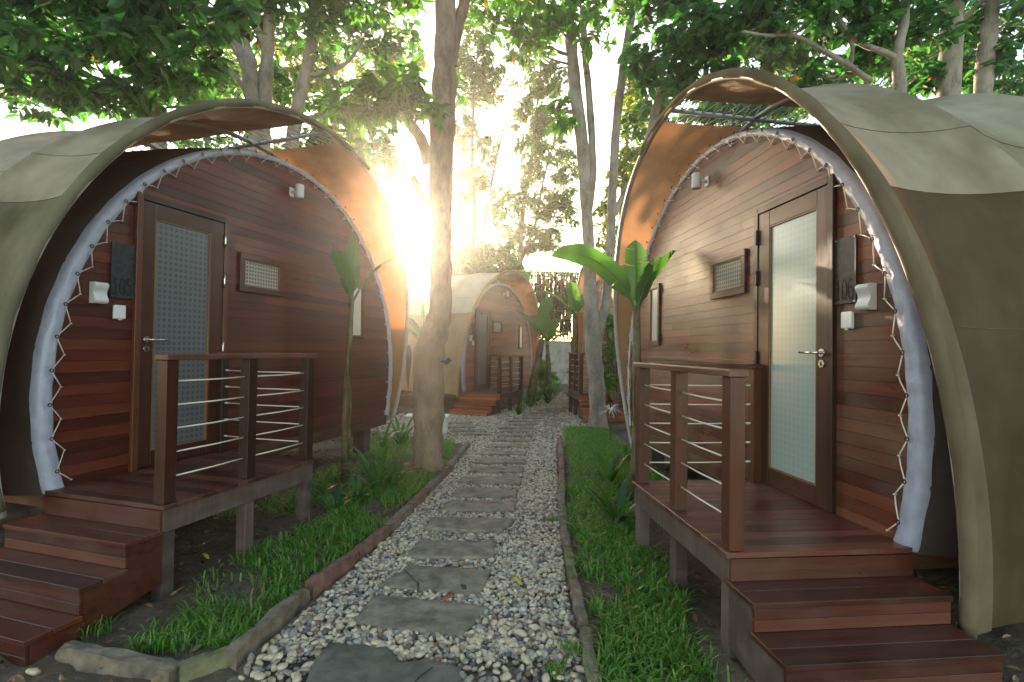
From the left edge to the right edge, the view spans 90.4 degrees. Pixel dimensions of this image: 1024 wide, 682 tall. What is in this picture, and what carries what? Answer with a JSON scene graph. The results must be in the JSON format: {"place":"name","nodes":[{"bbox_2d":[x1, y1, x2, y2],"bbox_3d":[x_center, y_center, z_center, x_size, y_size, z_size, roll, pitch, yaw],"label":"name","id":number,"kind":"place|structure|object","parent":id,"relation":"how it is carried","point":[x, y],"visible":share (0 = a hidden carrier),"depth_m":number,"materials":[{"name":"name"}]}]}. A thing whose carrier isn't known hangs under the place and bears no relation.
{"place":"outdoors","nodes":[
{"label":"outdoors","id":0,"kind":"place"},
{"bbox_2d":[227,390,609,681],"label":"gravel path","id":1,"kind":"structure","parent":0,"point":[512,668],"depth_m":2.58,"materials":[{"name":"gravel"}]},
{"bbox_2d":[254,672,265,680],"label":"pebble","id":2,"kind":"object","parent":1,"relation":"on","point":[259,676],"visible":1,"depth_m":2.39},
{"bbox_2d":[306,643,462,681],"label":"flagstone","id":3,"kind":"object","parent":1,"relation":"on","point":[338,662],"visible":0.99,"depth_m":2.47,"materials":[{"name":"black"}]},
{"bbox_2d":[384,504,413,532],"bbox_3d":[-1.022,1.632,4.634,0.089,0.135,0.575,1,-1,8],"label":"kerb stone","id":4,"kind":"object","parent":1,"relation":"on","point":[398,518],"visible":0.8,"depth_m":4.58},
{"bbox_2d":[408,489,429,507],"bbox_3d":[-0.956,1.643,5.210,0.091,0.133,0.525,1,-1,7],"label":"kerb stone","id":5,"kind":"object","parent":1,"relation":"on","point":[417,500],"visible":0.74,"depth_m":5.18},
{"bbox_2d":[352,594,488,639],"bbox_3d":[-0.536,1.616,2.978,0.755,0.048,0.370,1,-1,10],"label":"flagstone","id":6,"kind":"object","parent":1,"relation":"on","point":[421,616],"visible":0.92,"depth_m":2.96,"materials":[{"name":"stone"}]},
{"bbox_2d":[404,413,449,433],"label":"concrete block","id":7,"kind":"structure","parent":1,"relation":"on","point":[408,416],"depth_m":9.43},
{"bbox_2d":[377,565,489,599],"bbox_3d":[-0.524,1.624,3.426,0.717,0.048,0.417,1,-1,5],"label":"flagstone","id":8,"kind":"object","parent":1,"relation":"on","point":[421,579],"visible":0.92,"depth_m":3.41,"materials":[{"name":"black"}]},
{"bbox_2d":[407,539,494,561],"bbox_3d":[-0.463,1.631,3.957,0.666,0.052,0.356,1,-1,0],"label":"flagstone","id":9,"kind":"object","parent":1,"relation":"on","point":[424,549],"visible":0.97,"depth_m":3.90,"materials":[{"name":"stone"}]},
{"bbox_2d":[448,424,474,428],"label":"flagstone","id":10,"kind":"object","parent":1,"relation":"on","point":[450,426],"visible":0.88,"depth_m":10.11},
{"bbox_2d":[450,429,486,432],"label":"flagstone","id":11,"kind":"object","parent":1,"relation":"on","point":[469,430],"visible":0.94,"depth_m":9.62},
{"bbox_2d":[425,517,515,534],"bbox_3d":[-0.362,1.641,4.523,0.790,0.052,0.340,1,-1,0],"label":"flagstone","id":12,"kind":"object","parent":1,"relation":"on","point":[483,525],"visible":0.93,"depth_m":4.48,"materials":[{"name":"stone"}]},
{"bbox_2d":[439,500,515,512],"bbox_3d":[-0.328,1.651,5.073,0.747,0.052,0.340,1,-1,0],"label":"flagstone","id":13,"kind":"object","parent":1,"relation":"on","point":[487,506],"visible":0.98,"depth_m":5.00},
{"bbox_2d":[463,432,491,436],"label":"flagstone","id":14,"kind":"object","parent":1,"relation":"on","point":[477,434],"visible":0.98,"depth_m":9.23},
{"bbox_2d":[450,487,518,499],"bbox_3d":[-0.290,1.659,5.534,0.727,0.052,0.337,1,-1,0],"label":"flagstone","id":15,"kind":"object","parent":1,"relation":"on","point":[484,493],"visible":0.96,"depth_m":5.47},
{"bbox_2d":[457,476,522,485],"bbox_3d":[-0.253,1.668,6.065,0.772,0.052,0.350,1,-1,0],"label":"flagstone","id":16,"kind":"object","parent":1,"relation":"on","point":[498,480],"visible":0.97,"depth_m":5.99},
{"bbox_2d":[468,466,523,473],"bbox_3d":[-0.202,1.677,6.598,0.720,0.052,0.320,1,-1,0],"label":"flagstone","id":17,"kind":"object","parent":1,"relation":"on","point":[495,469],"visible":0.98,"depth_m":6.54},
{"bbox_2d":[475,458,525,464],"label":"flagstone","id":18,"kind":"object","parent":1,"relation":"on","point":[503,461],"visible":0.98,"depth_m":7.01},
{"bbox_2d":[480,451,526,456],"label":"flagstone","id":19,"kind":"object","parent":1,"relation":"on","point":[502,453],"visible":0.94,"depth_m":7.56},
{"bbox_2d":[500,672,511,681],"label":"pebble","id":20,"kind":"object","parent":1,"relation":"on","point":[505,676],"visible":1,"depth_m":2.42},
{"bbox_2d":[486,444,528,448],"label":"flagstone","id":21,"kind":"object","parent":1,"relation":"on","point":[507,446],"visible":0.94,"depth_m":8.16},
{"bbox_2d":[492,438,530,442],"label":"flagstone","id":22,"kind":"object","parent":1,"relation":"on","point":[509,440],"visible":0.96,"depth_m":8.67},
{"bbox_2d":[497,433,532,437],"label":"flagstone","id":23,"kind":"object","parent":1,"relation":"on","point":[514,435],"visible":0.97,"depth_m":9.17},
{"bbox_2d":[498,426,532,429],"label":"flagstone","id":24,"kind":"object","parent":1,"relation":"on","point":[516,427],"visible":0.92,"depth_m":10.08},
{"bbox_2d":[500,429,533,432],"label":"flagstone","id":25,"kind":"object","parent":1,"relation":"on","point":[515,431],"visible":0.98,"depth_m":9.64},
{"bbox_2d":[513,629,527,636],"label":"pebble","id":26,"kind":"object","parent":1,"relation":"on","point":[521,633],"visible":0.96,"depth_m":2.78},
{"bbox_2d":[504,422,536,425],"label":"flagstone","id":27,"kind":"object","parent":1,"relation":"on","point":[520,423],"visible":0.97,"depth_m":10.60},
{"bbox_2d":[511,399,529,414],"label":"strap leaf plant","id":28,"kind":"object","parent":1,"relation":"on","point":[518,410],"visible":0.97,"depth_m":12.29,"materials":[{"name":"green plant"}]},
{"bbox_2d":[521,653,529,664],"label":"pebble","id":29,"kind":"object","parent":1,"relation":"on","point":[524,657],"visible":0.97,"depth_m":2.56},
{"bbox_2d":[522,392,542,406],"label":"strap leaf plant","id":30,"kind":"object","parent":1,"relation":"on","point":[530,401],"visible":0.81,"depth_m":13.95,"materials":[{"name":"green plant"}]},
{"bbox_2d":[517,296,574,404],"bbox_3d":[1.006,0.249,14.789,1.841,3.232,0.726,1,-1,0],"label":"banana plant","id":31,"kind":"object","parent":1,"relation":"on","point":[543,319],"visible":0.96,"depth_m":14.68,"materials":[{"name":"green plant"}]},
{"bbox_2d":[537,382,560,403],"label":"strap leaf plant","id":32,"kind":"object","parent":1,"relation":"on","point":[547,399],"visible":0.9,"depth_m":14.82,"materials":[{"name":"green plant"}]},
{"bbox_2d":[540,655,569,681],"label":"grass tuft","id":33,"kind":"object","parent":1,"relation":"on","point":[555,667],"visible":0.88,"depth_m":2.47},
{"bbox_2d":[542,379,567,394],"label":"strap leaf plant","id":34,"kind":"object","parent":1,"relation":"on","point":[555,388],"visible":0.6,"depth_m":17.66,"materials":[{"name":"green plant"}]},
{"bbox_2d":[527,281,583,407],"bbox_3d":[1.353,0.050,14.415,1.962,3.600,0.842,1,-1,0],"label":"banana plant","id":35,"kind":"object","parent":1,"relation":"on","point":[575,304],"visible":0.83,"depth_m":14.27,"materials":[{"name":"green plant"}]},
{"bbox_2d":[541,318,571,398],"bbox_3d":[1.413,0.561,16.298,1.426,2.641,0.646,1,-1,0],"label":"banana plant","id":36,"kind":"object","parent":1,"relation":"on","point":[549,336],"visible":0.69,"depth_m":16.16,"materials":[{"name":"green plant"}]},
{"bbox_2d":[557,485,565,508],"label":"kerb stone","id":37,"kind":"object","parent":1,"relation":"on","point":[561,496],"visible":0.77,"depth_m":5.27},
{"bbox_2d":[558,505,567,527],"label":"kerb stone","id":38,"kind":"object","parent":1,"relation":"on","point":[562,520],"visible":0.68,"depth_m":4.63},
{"bbox_2d":[555,635,596,663],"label":"grass tuft","id":39,"kind":"object","parent":1,"relation":"on","point":[576,645],"visible":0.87,"depth_m":2.64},
{"bbox_2d":[602,319,615,407],"bbox_3d":[2.081,0.672,11.344,0.449,2.320,0.065,1,-1,0],"label":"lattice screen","id":40,"kind":"object","parent":1,"relation":"on","point":[608,399],"visible":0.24,"depth_m":11.33,"materials":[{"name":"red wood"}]},
{"bbox_2d":[0,383,1023,681],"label":"ground","id":41,"kind":"structure","parent":0,"point":[138,613],"depth_m":3.46,"materials":[{"name":"soil"}]},
{"bbox_2d":[25,667,40,675],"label":"pebble","id":42,"kind":"object","parent":41,"relation":"on","point":[33,671],"visible":1,"depth_m":2.41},
{"bbox_2d":[63,610,126,642],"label":"grass tuft","id":43,"kind":"object","parent":41,"relation":"on","point":[99,629],"visible":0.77,"depth_m":2.77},
{"bbox_2d":[55,640,179,681],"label":"kerb stone","id":44,"kind":"object","parent":41,"relation":"on","point":[78,656],"visible":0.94,"depth_m":2.46,"materials":[{"name":"stone"}]},
{"bbox_2d":[0,0,268,149],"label":"tree","id":45,"kind":"object","parent":41,"relation":"on","point":[130,36],"visible":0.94,"depth_m":7.74,"materials":[{"name":"green plant"}]},
{"bbox_2d":[178,646,229,681],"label":"kerb stone","id":46,"kind":"object","parent":41,"relation":"on","point":[200,665],"visible":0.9,"depth_m":2.44,"materials":[{"name":"stone"}]},
{"bbox_2d":[0,98,408,666],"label":"cabin tent","id":47,"kind":"object","parent":41,"relation":"on","point":[174,322],"visible":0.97,"depth_m":4.03,"materials":[{"name":"brown wood"}]},
{"bbox_2d":[137,200,226,467],"bbox_3d":[-2.813,-0.052,4.403,0.091,2.126,0.792,1,-1,16],"label":"door","id":48,"kind":"structure","parent":47,"relation":"in","point":[183,283],"depth_m":4.40,"materials":[{"name":"brown wood"}]},
{"bbox_2d":[238,252,283,296],"bbox_3d":[-2.589,-0.677,5.272,0.028,0.382,0.598,1,-1,16],"label":"window","id":49,"kind":"structure","parent":47,"relation":"in","point":[257,274],"depth_m":5.24,"materials":[{"name":"brown wood"}]},
{"bbox_2d":[352,284,364,339],"bbox_3d":[-2.110,-0.399,6.930,0.028,0.760,0.320,1,-1,16],"label":"window","id":50,"kind":"structure","parent":47,"relation":"in","point":[359,304],"depth_m":6.99,"materials":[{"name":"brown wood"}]},
{"bbox_2d":[224,588,310,670],"bbox_3d":[-1.343,1.592,2.835,0.088,0.149,0.681,1,-1,8],"label":"kerb stone","id":51,"kind":"object","parent":41,"relation":"on","point":[262,632],"visible":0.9,"depth_m":2.76,"materials":[{"name":"stone"}]},
{"bbox_2d":[117,468,437,657],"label":"grass","id":52,"kind":"structure","parent":41,"relation":"on","point":[210,625],"depth_m":3.53,"materials":[{"name":"plant"}]},
{"bbox_2d":[272,495,312,510],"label":"strap leaf plant","id":53,"kind":"object","parent":41,"relation":"on","point":[292,506],"visible":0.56,"depth_m":4.89,"materials":[{"name":"green plant"}]},
{"bbox_2d":[169,0,426,182],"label":"tree","id":54,"kind":"object","parent":41,"relation":"on","point":[317,20],"visible":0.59,"depth_m":9.47,"materials":[{"name":"green plant"}]},
{"bbox_2d":[188,19,430,207],"bbox_3d":[-6.268,-3.886,14.982,7.709,11.272,3.852,1,-1,0],"label":"tree","id":55,"kind":"object","parent":41,"relation":"on","point":[401,183],"visible":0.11,"depth_m":14.86,"materials":[{"name":"green plant"}]},
{"bbox_2d":[213,445,412,519],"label":"grass","id":56,"kind":"structure","parent":41,"relation":"on","point":[320,477],"depth_m":5.65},
{"bbox_2d":[311,472,341,497],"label":"strap leaf plant","id":57,"kind":"object","parent":41,"relation":"on","point":[322,486],"visible":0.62,"depth_m":5.31,"materials":[{"name":"green plant"}]},
{"bbox_2d":[305,549,359,599],"bbox_3d":[-1.221,1.599,3.484,0.094,0.158,0.549,1,-1,14],"label":"kerb stone","id":58,"kind":"object","parent":41,"relation":"on","point":[323,580],"visible":0.85,"depth_m":3.40,"materials":[{"name":"stone"}]},
{"bbox_2d":[311,483,359,512],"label":"strap leaf plant","id":59,"kind":"object","parent":41,"relation":"on","point":[329,500],"visible":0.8,"depth_m":4.90,"materials":[{"name":"green plant"}]},
{"bbox_2d":[341,471,376,501],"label":"strap leaf plant","id":60,"kind":"object","parent":41,"relation":"on","point":[355,485],"visible":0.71,"depth_m":5.21,"materials":[{"name":"green plant"}]},
{"bbox_2d":[331,235,394,482],"bbox_3d":[-1.875,0.179,5.946,0.829,2.977,0.769,1,-1,0],"label":"banana plant","id":61,"kind":"object","parent":41,"relation":"on","point":[347,263],"visible":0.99,"depth_m":5.94,"materials":[{"name":"green plant"}]},
{"bbox_2d":[353,526,391,560],"bbox_3d":[-1.109,1.617,4.050,0.094,0.143,0.556,1,-1,11],"label":"kerb stone","id":62,"kind":"object","parent":41,"relation":"on","point":[369,544],"visible":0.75,"depth_m":3.99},
{"bbox_2d":[339,445,408,489],"bbox_3d":[-1.506,1.388,5.602,0.802,0.620,0.654,1,-1,0],"label":"strap leaf plant","id":63,"kind":"object","parent":41,"relation":"on","point":[372,474],"visible":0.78,"depth_m":5.58,"materials":[{"name":"green plant"}]},
{"bbox_2d":[371,420,408,447],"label":"strap leaf plant","id":64,"kind":"object","parent":41,"relation":"on","point":[383,441],"visible":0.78,"depth_m":7.88,"materials":[{"name":"green plant"}]},
{"bbox_2d":[366,454,422,486],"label":"strap leaf plant","id":65,"kind":"object","parent":41,"relation":"on","point":[393,477],"visible":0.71,"depth_m":5.78,"materials":[{"name":"green plant"}]},
{"bbox_2d":[387,416,413,443],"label":"strap leaf plant","id":66,"kind":"object","parent":41,"relation":"on","point":[401,436],"visible":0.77,"depth_m":8.27,"materials":[{"name":"green plant"}]},
{"bbox_2d":[348,437,453,459],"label":"grass","id":67,"kind":"structure","parent":41,"relation":"on","point":[448,446],"depth_m":7.73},
{"bbox_2d":[408,302,424,339],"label":"banana plant","id":68,"kind":"object","parent":41,"relation":"on","point":[416,327],"visible":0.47,"depth_m":10.66,"materials":[{"name":"green plant"}]},
{"bbox_2d":[424,475,442,493],"bbox_3d":[-0.897,1.653,5.784,0.094,0.134,0.579,1,-1,6],"label":"kerb stone","id":69,"kind":"object","parent":41,"relation":"on","point":[430,486],"visible":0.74,"depth_m":5.73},
{"bbox_2d":[311,0,560,471],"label":"tree","id":70,"kind":"object","parent":41,"relation":"on","point":[404,87],"visible":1,"depth_m":6.58,"materials":[{"name":"brown plant"}]},
{"bbox_2d":[438,466,450,478],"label":"kerb stone","id":71,"kind":"object","parent":41,"relation":"on","point":[445,471],"visible":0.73,"depth_m":6.32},
{"bbox_2d":[447,454,459,469],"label":"kerb stone","id":72,"kind":"object","parent":41,"relation":"on","point":[453,461],"visible":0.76,"depth_m":6.91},
{"bbox_2d":[456,442,469,457],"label":"kerb stone","id":73,"kind":"object","parent":41,"relation":"on","point":[463,449],"visible":0.74,"depth_m":7.71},
{"bbox_2d":[401,270,539,415],"bbox_3d":[-2.683,-0.113,15.860,7.201,3.915,5.583,0,-1,24],"label":"cabin tent","id":74,"kind":"object","parent":41,"relation":"on","point":[491,344],"visible":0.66,"depth_m":13.75,"materials":[{"name":"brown wood"}]},
{"bbox_2d":[476,309,490,388],"bbox_3d":[-0.764,0.227,13.805,0.091,2.126,0.792,0,-1,24],"label":"door","id":75,"kind":"structure","parent":74,"relation":"in","point":[483,317],"depth_m":13.81,"materials":[{"name":"brown wood"}]},
{"bbox_2d":[492,320,501,333],"bbox_3d":[-0.420,-0.397,14.635,0.028,0.382,0.598,0,-1,24],"label":"window","id":76,"kind":"structure","parent":74,"relation":"in","point":[496,325],"depth_m":14.59,"materials":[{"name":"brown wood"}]},
{"bbox_2d":[519,325,523,348],"bbox_3d":[0.287,-0.116,16.209,0.028,0.760,0.320,0,-1,24],"label":"window","id":77,"kind":"structure","parent":74,"relation":"in","point":[520,326],"depth_m":16.20,"materials":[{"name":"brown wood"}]},
{"bbox_2d":[422,225,529,276],"bbox_3d":[-1.216,-1.101,17.180,3.682,5.924,3.193,1,-1,0],"label":"tree","id":78,"kind":"object","parent":41,"relation":"on","point":[465,267],"visible":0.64,"depth_m":16.64,"materials":[{"name":"green plant"}]},
{"bbox_2d":[451,5,521,270],"bbox_3d":[-1.153,-5.624,19.068,3.210,15.025,3.370,1,-1,0],"label":"tree","id":79,"kind":"object","parent":41,"relation":"on","point":[478,87],"visible":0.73,"depth_m":18.79,"materials":[{"name":"green plant"}]},
{"bbox_2d":[0,430,1020,681],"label":"leaf litter","id":80,"kind":"object","parent":41,"relation":"on","point":[156,678],"visible":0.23,"depth_m":3.35,"materials":[{"name":"plant"}]},
{"bbox_2d":[496,38,580,264],"bbox_3d":[1.117,-5.556,20.935,3.748,15.019,3.852,1,-1,0],"label":"tree","id":81,"kind":"object","parent":41,"relation":"on","point":[532,168],"visible":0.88,"depth_m":20.74,"materials":[{"name":"green plant"}]},
{"bbox_2d":[536,355,560,389],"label":"shrub","id":82,"kind":"object","parent":41,"relation":"on","point":[542,374],"visible":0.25,"depth_m":18.82,"materials":[{"name":"green plant"}]},
{"bbox_2d":[522,271,579,340],"bbox_3d":[4.872,-0.614,24.398,16.924,5.401,0.201,1,-1,0],"label":"trellis screen","id":83,"kind":"object","parent":41,"relation":"on","point":[560,284],"visible":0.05,"depth_m":24.42,"materials":[{"name":"brown wood"}]},
{"bbox_2d":[510,264,581,340],"bbox_3d":[2.075,-1.872,24.537,11.658,3.890,1.204,1,-1,0],"label":"creeper","id":84,"kind":"object","parent":83,"relation":"attached to","point":[553,274],"visible":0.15,"depth_m":24.40,"materials":[{"name":"green plant"}]},
{"bbox_2d":[464,0,656,429],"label":"tree","id":85,"kind":"object","parent":41,"relation":"on","point":[552,22],"visible":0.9,"depth_m":10.29,"materials":[{"name":"grey plant"}]},
{"bbox_2d":[542,341,578,383],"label":"boundary wall","id":86,"kind":"structure","parent":41,"relation":"on","point":[559,354],"depth_m":23.99,"materials":[{"name":"concrete"}]},
{"bbox_2d":[558,455,564,472],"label":"kerb stone","id":87,"kind":"object","parent":41,"relation":"on","point":[561,463],"visible":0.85,"depth_m":6.87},
{"bbox_2d":[558,469,565,485],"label":"kerb stone","id":88,"kind":"object","parent":41,"relation":"on","point":[561,475],"visible":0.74,"depth_m":6.03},
{"bbox_2d":[560,525,570,554],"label":"kerb stone","id":89,"kind":"object","parent":41,"relation":"on","point":[565,538],"visible":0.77,"depth_m":4.13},
{"bbox_2d":[564,548,577,586],"bbox_3d":[0.421,1.640,3.669,0.077,0.130,0.504,1,-1,2],"label":"kerb stone","id":90,"kind":"object","parent":41,"relation":"on","point":[570,567],"visible":0.78,"depth_m":3.59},
{"bbox_2d":[569,579,588,632],"bbox_3d":[0.406,1.633,3.125,0.078,0.126,0.534,1,-1,1],"label":"kerb stone","id":91,"kind":"object","parent":41,"relation":"on","point":[578,608],"visible":0.85,"depth_m":3.06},
{"bbox_2d":[579,626,599,681],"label":"kerb stone","id":92,"kind":"object","parent":41,"relation":"on","point":[584,633],"visible":0.82,"depth_m":2.55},
{"bbox_2d":[568,266,625,423],"bbox_3d":[5.006,-0.103,14.017,7.201,4.061,5.499,1,-1,-4],"label":"cabin tent","id":93,"kind":"object","parent":41,"relation":"on","point":[581,395],"visible":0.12,"depth_m":12.40,"materials":[{"name":"brown wood"}]},
{"bbox_2d":[568,477,635,524],"bbox_3d":[0.947,1.503,4.581,0.867,0.429,0.668,1,-1,0],"label":"strap leaf plant","id":94,"kind":"object","parent":41,"relation":"on","point":[623,502],"visible":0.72,"depth_m":4.66,"materials":[{"name":"green plant"}]},
{"bbox_2d":[589,449,628,482],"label":"strap leaf plant","id":95,"kind":"object","parent":41,"relation":"on","point":[612,472],"visible":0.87,"depth_m":6.09,"materials":[{"name":"green plant"}]},
{"bbox_2d":[602,303,619,424],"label":"shrub","id":96,"kind":"object","parent":41,"relation":"on","point":[611,383],"visible":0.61,"depth_m":10.85,"materials":[{"name":"green plant"}]},
{"bbox_2d":[550,240,674,502],"bbox_3d":[1.078,0.309,5.368,1.367,2.792,0.351,1,-1,0],"label":"banana plant","id":97,"kind":"object","parent":41,"relation":"on","point":[608,270],"visible":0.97,"depth_m":5.36,"materials":[{"name":"green plant"}]},
{"bbox_2d":[562,425,668,483],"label":"grass","id":98,"kind":"structure","parent":41,"relation":"on","point":[581,440],"depth_m":8.00,"materials":[{"name":"plant"}]},
{"bbox_2d":[601,441,630,459],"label":"strap leaf plant","id":99,"kind":"object","parent":41,"relation":"on","point":[625,449],"visible":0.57,"depth_m":7.26,"materials":[{"name":"green plant"}]},
{"bbox_2d":[592,74,667,259],"bbox_3d":[3.701,-3.557,15.958,2.496,10.937,3.899,1,-1,0],"label":"tree","id":100,"kind":"object","parent":41,"relation":"on","point":[627,160],"visible":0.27,"depth_m":15.84,"materials":[{"name":"green plant"}]},
{"bbox_2d":[601,448,669,531],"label":"grass","id":101,"kind":"structure","parent":41,"relation":"on","point":[652,477],"depth_m":6.27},
{"bbox_2d":[552,476,747,681],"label":"grass","id":102,"kind":"structure","parent":41,"relation":"on","point":[654,645],"depth_m":3.05,"materials":[{"name":"plant"}]},
{"bbox_2d":[613,0,805,145],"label":"tree","id":103,"kind":"object","parent":41,"relation":"on","point":[697,44],"visible":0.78,"depth_m":9.53,"materials":[{"name":"green plant"}]},
{"bbox_2d":[613,67,1023,681],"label":"cabin tent","id":104,"kind":"object","parent":41,"relation":"on","point":[831,381],"visible":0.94,"depth_m":3.01,"materials":[{"name":"brown wood"}]},
{"bbox_2d":[648,283,660,345],"bbox_3d":[1.775,-0.324,6.325,0.032,0.760,0.345,1,-1,-6],"label":"window","id":105,"kind":"structure","parent":104,"relation":"in","point":[655,291],"depth_m":6.33,"materials":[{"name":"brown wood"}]},
{"bbox_2d":[710,248,746,299],"bbox_3d":[1.958,-0.594,4.620,0.028,0.382,0.598,1,-1,-6],"label":"window","id":106,"kind":"structure","parent":104,"relation":"in","point":[728,273],"depth_m":4.59,"materials":[{"name":"brown wood"}]},
{"bbox_2d":[755,185,827,507],"bbox_3d":[2.007,0.035,3.726,0.091,2.126,0.791,1,-1,-6],"label":"door","id":107,"kind":"structure","parent":104,"relation":"in","point":[792,307],"depth_m":3.68,"materials":[{"name":"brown wood"}]},
{"bbox_2d":[692,0,1023,126],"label":"tree","id":108,"kind":"object","parent":41,"relation":"on","point":[791,57],"visible":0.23,"depth_m":14.64,"materials":[{"name":"green plant"}]},
{"bbox_2d":[720,0,1010,98],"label":"tree","id":109,"kind":"object","parent":41,"relation":"on","point":[765,21],"visible":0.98,"depth_m":8.59,"materials":[{"name":"green plant"}]},
{"bbox_2d":[904,0,984,97],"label":"tree","id":110,"kind":"object","parent":41,"relation":"on","point":[951,81],"visible":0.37,"depth_m":9.17,"materials":[{"name":"green plant"}]},
{"bbox_2d":[961,0,1023,96],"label":"tree","id":111,"kind":"object","parent":41,"relation":"on","point":[988,65],"visible":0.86,"depth_m":9.52,"materials":[{"name":"green plant"}]},
{"bbox_2d":[0,0,1023,340],"label":"sky","id":112,"kind":"structure","parent":0,"point":[412,219],"materials":[{"name":"white"}]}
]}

